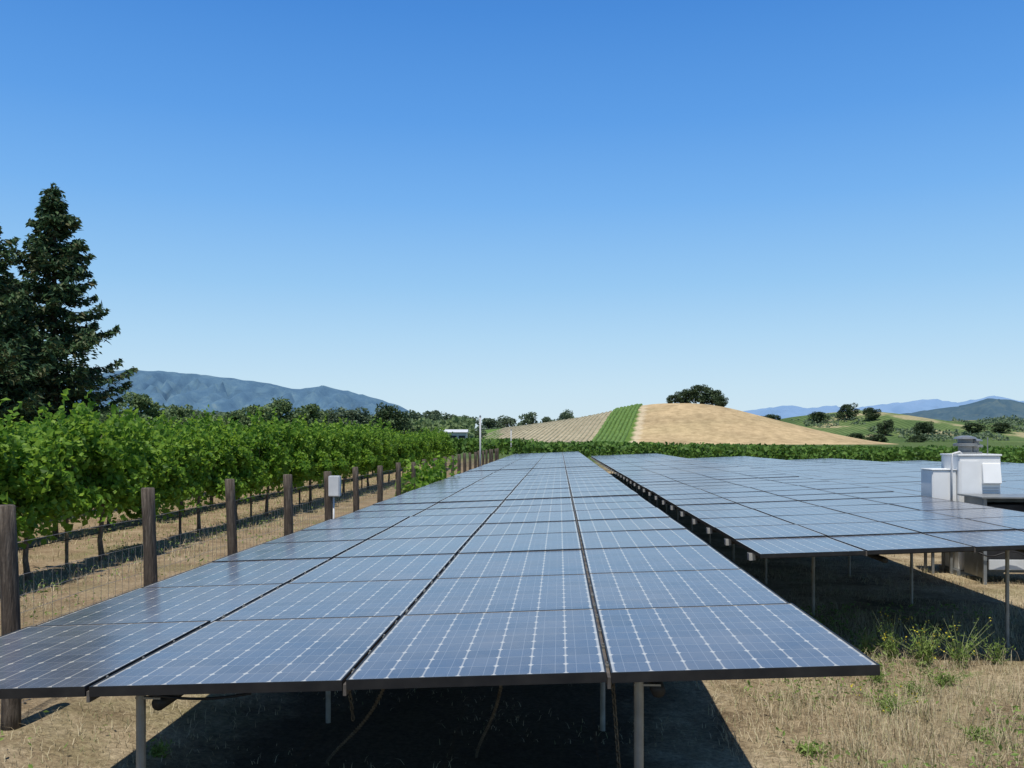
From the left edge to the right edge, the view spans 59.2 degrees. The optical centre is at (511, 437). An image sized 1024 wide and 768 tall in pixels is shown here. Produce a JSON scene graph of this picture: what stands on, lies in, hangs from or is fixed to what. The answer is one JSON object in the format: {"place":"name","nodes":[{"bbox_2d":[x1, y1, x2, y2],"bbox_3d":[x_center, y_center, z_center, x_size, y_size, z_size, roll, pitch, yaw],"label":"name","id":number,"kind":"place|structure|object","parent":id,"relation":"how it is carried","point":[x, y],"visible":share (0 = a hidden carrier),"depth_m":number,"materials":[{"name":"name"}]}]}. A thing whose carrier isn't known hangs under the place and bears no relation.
{"place":"outdoors","nodes":[
{"label":"outdoors","id":0,"kind":"place"},
{"bbox_2d":[65,370,421,415],"bbox_3d":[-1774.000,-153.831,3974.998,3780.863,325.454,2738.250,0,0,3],"label":"mountains","id":1,"kind":"structure","parent":0,"point":[199,392],"depth_m":3809.97,"materials":[{"name":"stone"}]},
{"bbox_2d":[0,442,1023,767],"bbox_3d":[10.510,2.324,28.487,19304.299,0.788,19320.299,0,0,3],"label":"ground","id":2,"kind":"structure","parent":0,"point":[396,728],"depth_m":7.27,"materials":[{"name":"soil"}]},
{"bbox_2d":[0,398,18,503],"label":"grapevine","id":3,"kind":"object","parent":2,"relation":"on","point":[4,496],"visible":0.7,"depth_m":11.13,"materials":[{"name":"green plant"}]},
{"bbox_2d":[0,226,57,429],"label":"redwood tree","id":4,"kind":"object","parent":2,"relation":"on","point":[9,362],"visible":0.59,"depth_m":32.98,"materials":[{"name":"green plant"}]},
{"bbox_2d":[0,272,70,401],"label":"redwood tree","id":5,"kind":"object","parent":2,"relation":"on","point":[9,295],"visible":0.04,"depth_m":40.63,"materials":[{"name":"green plant"}]},
{"bbox_2d":[0,401,91,580],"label":"grapevine","id":6,"kind":"object","parent":2,"relation":"on","point":[39,487],"visible":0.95,"depth_m":12.19,"materials":[{"name":"green plant"}]},
{"bbox_2d":[14,402,100,537],"bbox_3d":[-8.989,0.658,17.538,1.463,2.691,4.064,0,0,0],"label":"grapevine","id":7,"kind":"object","parent":2,"relation":"on","point":[22,433],"visible":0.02,"depth_m":16.84,"materials":[{"name":"green plant"}]},
{"bbox_2d":[0,183,139,430],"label":"redwood tree","id":8,"kind":"object","parent":2,"relation":"on","point":[52,259],"visible":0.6,"depth_m":35.51,"materials":[{"name":"green plant"}]},
{"bbox_2d":[65,466,74,569],"bbox_3d":[-6.607,1.150,13.365,0.052,1.800,0.400,0,0,3],"label":"trellis stake","id":9,"kind":"object","parent":2,"relation":"on","point":[67,548],"visible":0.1,"depth_m":13.35,"materials":[{"name":"metal"}]},
{"bbox_2d":[27,388,176,560],"bbox_3d":[-6.560,0.626,14.394,1.273,2.771,2.989,0,0,4],"label":"grapevine","id":10,"kind":"object","parent":2,"relation":"on","point":[110,481],"visible":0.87,"depth_m":14.02,"materials":[{"name":"green plant"}]},
{"bbox_2d":[99,406,123,426],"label":"broadleaf tree","id":11,"kind":"object","parent":2,"relation":"on","point":[104,417],"visible":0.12,"depth_m":118.75,"materials":[{"name":"green plant"}]},
{"bbox_2d":[96,410,183,447],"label":"grapevine","id":12,"kind":"object","parent":2,"relation":"on","point":[166,424],"visible":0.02,"depth_m":21.57,"materials":[{"name":"green plant"}]},
{"bbox_2d":[119,391,169,428],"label":"broadleaf tree","id":13,"kind":"object","parent":2,"relation":"on","point":[142,403],"visible":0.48,"depth_m":138.81,"materials":[{"name":"green plant"}]},
{"bbox_2d":[108,417,197,519],"bbox_3d":[-6.484,0.821,16.177,1.384,2.362,2.916,0,0,-4],"label":"grapevine","id":14,"kind":"object","parent":2,"relation":"on","point":[167,475],"visible":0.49,"depth_m":16.22,"materials":[{"name":"green plant"}]},
{"bbox_2d":[146,735,174,757],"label":"weed plant","id":15,"kind":"object","parent":2,"relation":"on","point":[158,750],"visible":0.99,"depth_m":6.03,"materials":[{"name":"green plant"}]},
{"bbox_2d":[163,404,192,438],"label":"broadleaf tree","id":16,"kind":"object","parent":2,"relation":"on","point":[176,411],"visible":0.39,"depth_m":164.19,"materials":[{"name":"green plant"}]},
{"bbox_2d":[152,418,211,512],"bbox_3d":[-8.590,0.755,23.346,1.518,2.501,2.851,0,0,-10],"label":"grapevine","id":17,"kind":"object","parent":2,"relation":"on","point":[198,432],"depth_m":23.58,"materials":[{"name":"green plant"}]},
{"bbox_2d":[165,411,242,533],"bbox_3d":[-6.471,0.734,18.332,1.372,2.534,4.065,0,0,5],"label":"grapevine","id":18,"kind":"object","parent":2,"relation":"on","point":[201,476],"visible":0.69,"depth_m":18.39,"materials":[{"name":"green plant"}]},
{"bbox_2d":[184,404,239,506],"bbox_3d":[-8.584,0.537,25.369,1.504,2.944,4.065,0,0,5],"label":"grapevine","id":19,"kind":"object","parent":2,"relation":"on","point":[208,417],"visible":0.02,"depth_m":25.10,"materials":[{"name":"green plant"}]},
{"bbox_2d":[18,452,420,549],"bbox_3d":[-5.563,0.926,32.837,0.012,1.179,50.000,0,0,3],"label":"trellis wire","id":20,"kind":"object","parent":2,"relation":"on","point":[158,520],"visible":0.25,"depth_m":15.52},
{"bbox_2d":[206,410,248,430],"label":"broadleaf tree","id":21,"kind":"object","parent":2,"relation":"on","point":[229,415],"visible":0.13,"depth_m":174.23,"materials":[{"name":"green plant"}]},
{"bbox_2d":[202,416,278,524],"bbox_3d":[-6.243,0.754,20.384,1.207,2.503,2.989,0,0,2],"label":"grapevine","id":22,"kind":"object","parent":2,"relation":"on","point":[250,475],"visible":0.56,"depth_m":20.11,"materials":[{"name":"green plant"}]},
{"bbox_2d":[0,448,498,730],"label":"wire fence","id":23,"kind":"object","parent":2,"relation":"on","point":[10,595],"visible":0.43,"depth_m":8.15,"materials":[{"name":"brown wood"}]},
{"bbox_2d":[233,404,273,429],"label":"broadleaf tree","id":24,"kind":"object","parent":2,"relation":"on","point":[251,409],"visible":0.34,"depth_m":167.80,"materials":[{"name":"green plant"}]},
{"bbox_2d":[225,406,306,516],"bbox_3d":[-6.095,0.611,22.480,1.422,2.800,3.581,0,0,4],"label":"grapevine","id":25,"kind":"object","parent":2,"relation":"on","point":[277,460],"visible":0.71,"depth_m":21.96,"materials":[{"name":"green plant"}]},
{"bbox_2d":[249,413,318,490],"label":"grapevine","id":26,"kind":"object","parent":2,"relation":"on","point":[299,447],"visible":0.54,"depth_m":24.09,"materials":[{"name":"green plant"}]},
{"bbox_2d":[263,396,309,427],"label":"broadleaf tree","id":27,"kind":"object","parent":2,"relation":"on","point":[281,405],"visible":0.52,"depth_m":164.78,"materials":[{"name":"green plant"}]},
{"bbox_2d":[98,409,475,437],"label":"woodland","id":28,"kind":"object","parent":2,"relation":"on","point":[459,422],"visible":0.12,"depth_m":189.48,"materials":[{"name":"green plant"}]},
{"bbox_2d":[287,403,329,428],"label":"broadleaf tree","id":29,"kind":"object","parent":2,"relation":"on","point":[313,409],"visible":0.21,"depth_m":169.44,"materials":[{"name":"green plant"}]},
{"bbox_2d":[289,415,335,504],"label":"grapevine","id":30,"kind":"object","parent":2,"relation":"on","point":[322,450],"visible":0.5,"depth_m":26.04,"materials":[{"name":"green plant"}]},
{"bbox_2d":[308,419,348,483],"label":"grapevine","id":31,"kind":"object","parent":2,"relation":"on","point":[337,451],"visible":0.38,"depth_m":28.07,"materials":[{"name":"green plant"}]},
{"bbox_2d":[312,407,352,428],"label":"broadleaf tree","id":32,"kind":"object","parent":2,"relation":"on","point":[330,418],"visible":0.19,"depth_m":179.11,"materials":[{"name":"green plant"}]},
{"bbox_2d":[328,476,340,518],"bbox_3d":[-2.836,1.305,14.342,0.210,1.410,0.153,0,0,3],"label":"meter box","id":33,"kind":"object","parent":2,"relation":"on","point":[334,486],"visible":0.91,"depth_m":14.27,"materials":[{"name":"grey paint"}]},
{"bbox_2d":[329,477,338,495],"bbox_3d":[-2.825,0.765,14.270,0.160,0.306,0.011,0,0,3],"label":"door","id":34,"kind":"structure","parent":33,"relation":"in","point":[333,481],"depth_m":14.27,"materials":[{"name":"grey paint"}]},
{"bbox_2d":[322,417,367,495],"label":"grapevine","id":35,"kind":"object","parent":2,"relation":"on","point":[352,454],"visible":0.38,"depth_m":29.93,"materials":[{"name":"green plant"}]},
{"bbox_2d":[331,407,370,428],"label":"broadleaf tree","id":36,"kind":"object","parent":2,"relation":"on","point":[354,415],"visible":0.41,"depth_m":179.22,"materials":[{"name":"green plant"}]},
{"bbox_2d":[340,421,376,477],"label":"grapevine","id":37,"kind":"object","parent":2,"relation":"on","point":[366,444],"visible":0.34,"depth_m":31.90,"materials":[{"name":"green plant"}]},
{"bbox_2d":[351,416,389,488],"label":"grapevine","id":38,"kind":"object","parent":2,"relation":"on","point":[377,450],"visible":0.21,"depth_m":33.75,"materials":[{"name":"green plant"}]},
{"bbox_2d":[365,420,398,472],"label":"grapevine","id":39,"kind":"object","parent":2,"relation":"on","point":[387,440],"visible":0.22,"depth_m":35.74,"materials":[{"name":"green plant"}]},
{"bbox_2d":[369,402,413,435],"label":"broadleaf tree","id":40,"kind":"object","parent":2,"relation":"on","point":[385,412],"visible":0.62,"depth_m":168.68,"materials":[{"name":"green plant"}]},
{"bbox_2d":[385,430,400,483],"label":"grapevine","id":41,"kind":"object","parent":2,"relation":"on","point":[395,450],"visible":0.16,"depth_m":37.95,"materials":[{"name":"green plant"}]},
{"bbox_2d":[390,428,411,478],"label":"grapevine","id":42,"kind":"object","parent":2,"relation":"on","point":[403,453],"visible":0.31,"depth_m":40.06,"materials":[{"name":"green plant"}]},
{"bbox_2d":[394,430,416,472],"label":"grapevine","id":43,"kind":"object","parent":2,"relation":"on","point":[409,447],"visible":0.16,"depth_m":42.20,"materials":[{"name":"green plant"}]},
{"bbox_2d":[400,409,423,434],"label":"broadleaf tree","id":44,"kind":"object","parent":2,"relation":"on","point":[414,415],"visible":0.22,"depth_m":198.05,"materials":[{"name":"green plant"}]},
{"bbox_2d":[401,430,425,467],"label":"grapevine","id":45,"kind":"object","parent":2,"relation":"on","point":[419,453],"visible":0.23,"depth_m":44.16,"materials":[{"name":"green plant"}]},
{"bbox_2d":[406,427,432,463],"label":"grapevine","id":46,"kind":"object","parent":2,"relation":"on","point":[424,447],"visible":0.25,"depth_m":45.63,"materials":[{"name":"green plant"}]},
{"bbox_2d":[414,426,434,462],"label":"grapevine","id":47,"kind":"object","parent":2,"relation":"on","point":[430,453],"visible":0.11,"depth_m":48.31,"materials":[{"name":"green plant"}]},
{"bbox_2d":[394,451,459,493],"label":"climbing vine","id":48,"kind":"object","parent":2,"relation":"on","point":[433,474],"visible":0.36,"depth_m":23.07,"materials":[{"name":"green plant"}]},
{"bbox_2d":[421,426,444,458],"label":"grapevine","id":49,"kind":"object","parent":2,"relation":"on","point":[439,446],"visible":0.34,"depth_m":51.80,"materials":[{"name":"green plant"}]},
{"bbox_2d":[422,410,448,428],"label":"broadleaf tree","id":50,"kind":"object","parent":2,"relation":"on","point":[434,415],"visible":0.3,"depth_m":218.28,"materials":[{"name":"green plant"}]},
{"bbox_2d":[427,427,447,459],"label":"grapevine","id":51,"kind":"object","parent":2,"relation":"on","point":[443,445],"visible":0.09,"depth_m":53.88,"materials":[{"name":"green plant"}]},
{"bbox_2d":[0,451,879,767],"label":"solar array","id":52,"kind":"object","parent":2,"relation":"on","point":[546,569],"visible":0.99,"depth_m":4.90,"materials":[{"name":"blue glass"}]},
{"bbox_2d":[147,693,251,699],"bbox_3d":[-1.302,1.065,3.720,0.452,0.034,0.012,0,0,0],"label":"cable","id":53,"kind":"object","parent":52,"relation":"hanging from","point":[203,698],"visible":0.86,"depth_m":3.72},
{"bbox_2d":[325,689,384,763],"bbox_3d":[-0.939,1.708,5.288,0.039,1.015,1.806,0,0,-22],"label":"cable","id":54,"kind":"object","parent":52,"relation":"hanging from","point":[356,729],"visible":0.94,"depth_m":5.14,"materials":[{"name":"rubber"}]},
{"bbox_2d":[475,686,501,757],"bbox_3d":[-0.146,1.699,5.349,0.032,1.044,1.824,0,0,-7],"label":"cable","id":55,"kind":"object","parent":52,"relation":"hanging from","point":[489,722],"visible":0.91,"depth_m":5.21,"materials":[{"name":"rubber"}]},
{"bbox_2d":[611,683,620,767],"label":"cable","id":56,"kind":"object","parent":52,"relation":"hanging from","point":[615,714],"visible":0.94,"depth_m":3.92,"materials":[{"name":"rubber"}]},
{"bbox_2d":[439,427,456,459],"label":"grapevine","id":57,"kind":"object","parent":2,"relation":"on","point":[449,447],"visible":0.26,"depth_m":55.92,"materials":[{"name":"green plant"}]},
{"bbox_2d":[440,429,468,438],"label":"farm building","id":58,"kind":"structure","parent":2,"relation":"on","point":[460,433],"depth_m":167.50,"materials":[{"name":"grey paint"}]},
{"bbox_2d":[460,415,486,437],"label":"broadleaf tree","id":59,"kind":"object","parent":2,"relation":"on","point":[483,431],"visible":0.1,"depth_m":299.34,"materials":[{"name":"green plant"}]},
{"bbox_2d":[479,415,480,465],"bbox_3d":[-1.366,0.542,38.741,0.240,3.039,0.240,0,0,3],"label":"steel pole","id":60,"kind":"object","parent":2,"relation":"on","point":[479,440],"visible":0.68,"depth_m":38.71,"materials":[{"name":"grey metal"}]},
{"bbox_2d":[474,418,505,430],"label":"broadleaf tree","id":61,"kind":"object","parent":2,"relation":"on","point":[488,423],"visible":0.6,"depth_m":389.89,"materials":[{"name":"green plant"}]},
{"bbox_2d":[492,415,516,427],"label":"broadleaf tree","id":62,"kind":"object","parent":2,"relation":"on","point":[506,421],"visible":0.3,"depth_m":396.85,"materials":[{"name":"green plant"}]},
{"bbox_2d":[0,472,1023,767],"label":"ground weeds","id":63,"kind":"object","parent":2,"relation":"on","point":[836,630],"visible":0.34,"depth_m":9.38,"materials":[{"name":"green plant"}]},
{"bbox_2d":[515,412,540,425],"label":"broadleaf tree","id":64,"kind":"object","parent":2,"relation":"on","point":[529,418],"visible":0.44,"depth_m":418.47,"materials":[{"name":"green plant"}]},
{"bbox_2d":[554,409,573,420],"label":"broadleaf tree","id":65,"kind":"object","parent":2,"relation":"on","point":[566,414],"visible":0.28,"depth_m":426.79,"materials":[{"name":"green plant"}]},
{"bbox_2d":[448,437,1023,462],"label":"vineyard","id":66,"kind":"object","parent":2,"relation":"on","point":[1011,454],"visible":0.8,"depth_m":61.94,"materials":[{"name":"plant"}]},
{"bbox_2d":[787,736,823,758],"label":"weed plant","id":67,"kind":"object","parent":2,"relation":"on","point":[801,746],"visible":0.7,"depth_m":6.35,"materials":[{"name":"green plant"}]},
{"bbox_2d":[591,453,1023,650],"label":"solar array","id":68,"kind":"object","parent":2,"relation":"on","point":[759,514],"visible":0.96,"depth_m":12.53,"materials":[{"name":"blue glass"}]},
{"bbox_2d":[688,456,1023,494],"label":"solar array","id":69,"kind":"object","parent":2,"relation":"on","point":[900,481],"visible":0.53,"depth_m":30.08,"materials":[{"name":"blue glass"}]},
{"bbox_2d":[851,625,876,655],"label":"weed plant","id":70,"kind":"object","parent":2,"relation":"on","point":[869,649],"visible":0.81,"depth_m":9.27,"materials":[{"name":"green plant"}]},
{"bbox_2d":[864,665,896,683],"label":"weed plant","id":71,"kind":"object","parent":2,"relation":"on","point":[876,678],"visible":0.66,"depth_m":8.26,"materials":[{"name":"green plant"}]},
{"bbox_2d":[871,610,901,660],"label":"weed plant","id":72,"kind":"object","parent":2,"relation":"on","point":[889,643],"visible":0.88,"depth_m":9.09,"materials":[{"name":"green plant"}]},
{"bbox_2d":[847,681,931,715],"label":"weed plant","id":73,"kind":"object","parent":2,"relation":"on","point":[884,706],"visible":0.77,"depth_m":7.41,"materials":[{"name":"green plant"}]},
{"bbox_2d":[791,458,1023,482],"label":"solar array","id":74,"kind":"object","parent":2,"relation":"on","point":[1012,476],"visible":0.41,"depth_m":41.90,"materials":[{"name":"blue glass"}]},
{"bbox_2d":[891,680,943,696],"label":"weed plant","id":75,"kind":"object","parent":2,"relation":"on","point":[913,685],"visible":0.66,"depth_m":7.86,"materials":[{"name":"green plant"}]},
{"bbox_2d":[884,616,959,666],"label":"weed plant","id":76,"kind":"object","parent":2,"relation":"on","point":[925,651],"visible":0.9,"depth_m":8.92,"materials":[{"name":"green plant"}]},
{"bbox_2d":[908,663,984,686],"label":"weed plant","id":77,"kind":"object","parent":2,"relation":"on","point":[942,677],"visible":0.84,"depth_m":8.17,"materials":[{"name":"green plant"}]},
{"bbox_2d":[890,460,1023,471],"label":"solar array","id":78,"kind":"object","parent":2,"relation":"on","point":[1003,467],"visible":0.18,"depth_m":49.52,"materials":[{"name":"blue glass"}]},
{"bbox_2d":[929,613,993,667],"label":"weed plant","id":79,"kind":"object","parent":2,"relation":"on","point":[958,657],"visible":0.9,"depth_m":8.87,"materials":[{"name":"green plant"}]},
{"bbox_2d":[920,436,1003,576],"bbox_3d":[7.607,1.127,15.305,1.135,2.340,0.794,0,0,3],"label":"power inverter","id":80,"kind":"object","parent":2,"relation":"on","point":[967,467],"visible":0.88,"depth_m":15.04,"materials":[{"name":"grey metal"}]},
{"bbox_2d":[961,461,978,563],"bbox_3d":[7.612,1.239,14.974,0.290,1.718,0.011,0,0,3],"label":"door","id":81,"kind":"structure","parent":80,"relation":"in","point":[969,469],"depth_m":14.97,"materials":[{"name":"white metal"}]},
{"bbox_2d":[945,719,1006,743],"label":"weed plant","id":82,"kind":"object","parent":2,"relation":"on","point":[976,733],"visible":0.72,"depth_m":6.72,"materials":[{"name":"green plant"}]},
{"bbox_2d":[957,494,1023,584],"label":"equipment cabinet","id":83,"kind":"object","parent":2,"relation":"on","point":[981,564],"visible":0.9,"depth_m":14.18,"materials":[{"name":"grey metal"}]},
{"bbox_2d":[975,627,1015,664],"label":"weed plant","id":84,"kind":"object","parent":2,"relation":"on","point":[998,650],"visible":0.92,"depth_m":9.01,"materials":[{"name":"green plant"}]},
{"bbox_2d":[0,0,1023,428],"label":"sky","id":85,"kind":"structure","parent":0,"point":[492,209],"materials":[{"name":"blue"}]},
{"bbox_2d":[475,403,891,444],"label":"hill","id":86,"kind":"structure","parent":0,"point":[683,423],"depth_m":298.19,"materials":[{"name":"plant"}]},
{"bbox_2d":[477,410,611,442],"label":"vineyard","id":87,"kind":"object","parent":86,"relation":"on","point":[515,427],"visible":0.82,"depth_m":311.93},
{"bbox_2d":[592,403,642,442],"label":"vineyard","id":88,"kind":"object","parent":86,"relation":"on","point":[603,434],"visible":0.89,"depth_m":303.21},
{"bbox_2d":[666,394,683,402],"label":"oak tree","id":89,"kind":"object","parent":86,"relation":"on","point":[676,397],"visible":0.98,"depth_m":344.67,"materials":[{"name":"green plant"}]},
{"bbox_2d":[674,388,694,402],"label":"oak tree","id":90,"kind":"object","parent":86,"relation":"on","point":[686,396],"visible":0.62,"depth_m":350.38,"materials":[{"name":"green plant"}]},
{"bbox_2d":[684,384,714,403],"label":"oak tree","id":91,"kind":"object","parent":86,"relation":"on","point":[696,390],"visible":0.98,"depth_m":347.16,"materials":[{"name":"green plant"}]},
{"bbox_2d":[701,389,724,405],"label":"oak tree","id":92,"kind":"object","parent":86,"relation":"on","point":[717,393],"visible":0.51,"depth_m":352.13,"materials":[{"name":"green plant"}]},
{"bbox_2d":[712,396,728,406],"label":"oak tree","id":93,"kind":"object","parent":86,"relation":"on","point":[721,401],"visible":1,"depth_m":345.99,"materials":[{"name":"green plant"}]},
{"bbox_2d":[743,396,1023,418],"bbox_3d":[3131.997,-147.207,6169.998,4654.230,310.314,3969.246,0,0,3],"label":"mountains","id":94,"kind":"structure","parent":0,"point":[896,407],"depth_m":6128.15,"materials":[{"name":"stone"}]},
{"bbox_2d":[781,410,1023,441],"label":"hills","id":95,"kind":"structure","parent":0,"point":[901,421],"depth_m":509.30,"materials":[{"name":"plant"}]},
{"bbox_2d":[807,411,829,422],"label":"oak tree","id":96,"kind":"object","parent":95,"relation":"on","point":[814,416],"visible":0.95,"depth_m":543.32,"materials":[{"name":"green plant"}]},
{"bbox_2d":[835,403,860,419],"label":"oak tree","id":97,"kind":"object","parent":95,"relation":"on","point":[850,409],"visible":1,"depth_m":545.39,"materials":[{"name":"green plant"}]},
{"bbox_2d":[861,407,880,420],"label":"oak tree","id":98,"kind":"object","parent":95,"relation":"on","point":[871,414],"visible":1,"depth_m":527.41,"materials":[{"name":"green plant"}]},
{"bbox_2d":[865,433,888,441],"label":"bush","id":99,"kind":"object","parent":95,"relation":"on","point":[878,437],"visible":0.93,"depth_m":427.84,"materials":[{"name":"green plant"}]},
{"bbox_2d":[877,419,894,435],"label":"oak tree","id":100,"kind":"object","parent":95,"relation":"on","point":[886,428],"visible":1,"depth_m":469.71,"materials":[{"name":"green plant"}]},
{"bbox_2d":[791,413,1023,441],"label":"hillside scrub","id":101,"kind":"object","parent":95,"relation":"on","point":[1015,420],"visible":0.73,"depth_m":492.52,"materials":[{"name":"green plant"}]},
{"bbox_2d":[906,434,929,441],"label":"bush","id":102,"kind":"object","parent":95,"relation":"on","point":[920,438],"visible":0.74,"depth_m":401.21,"materials":[{"name":"green plant"}]},
{"bbox_2d":[913,421,935,434],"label":"oak tree","id":103,"kind":"object","parent":95,"relation":"on","point":[929,427],"visible":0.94,"depth_m":458.79,"materials":[{"name":"green plant"}]},
{"bbox_2d":[960,422,988,433],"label":"oak tree","id":104,"kind":"object","parent":95,"relation":"on","point":[968,426],"visible":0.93,"depth_m":467.49,"materials":[{"name":"green plant"}]},
{"bbox_2d":[987,422,1015,432],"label":"oak tree","id":105,"kind":"object","parent":95,"relation":"on","point":[999,427],"visible":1,"depth_m":482.40,"materials":[{"name":"green plant"}]},
{"bbox_2d":[903,398,1023,420],"bbox_3d":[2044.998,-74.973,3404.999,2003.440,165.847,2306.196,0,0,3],"label":"mountains","id":106,"kind":"structure","parent":0,"point":[988,408],"depth_m":3250.58,"materials":[{"name":"stone"}]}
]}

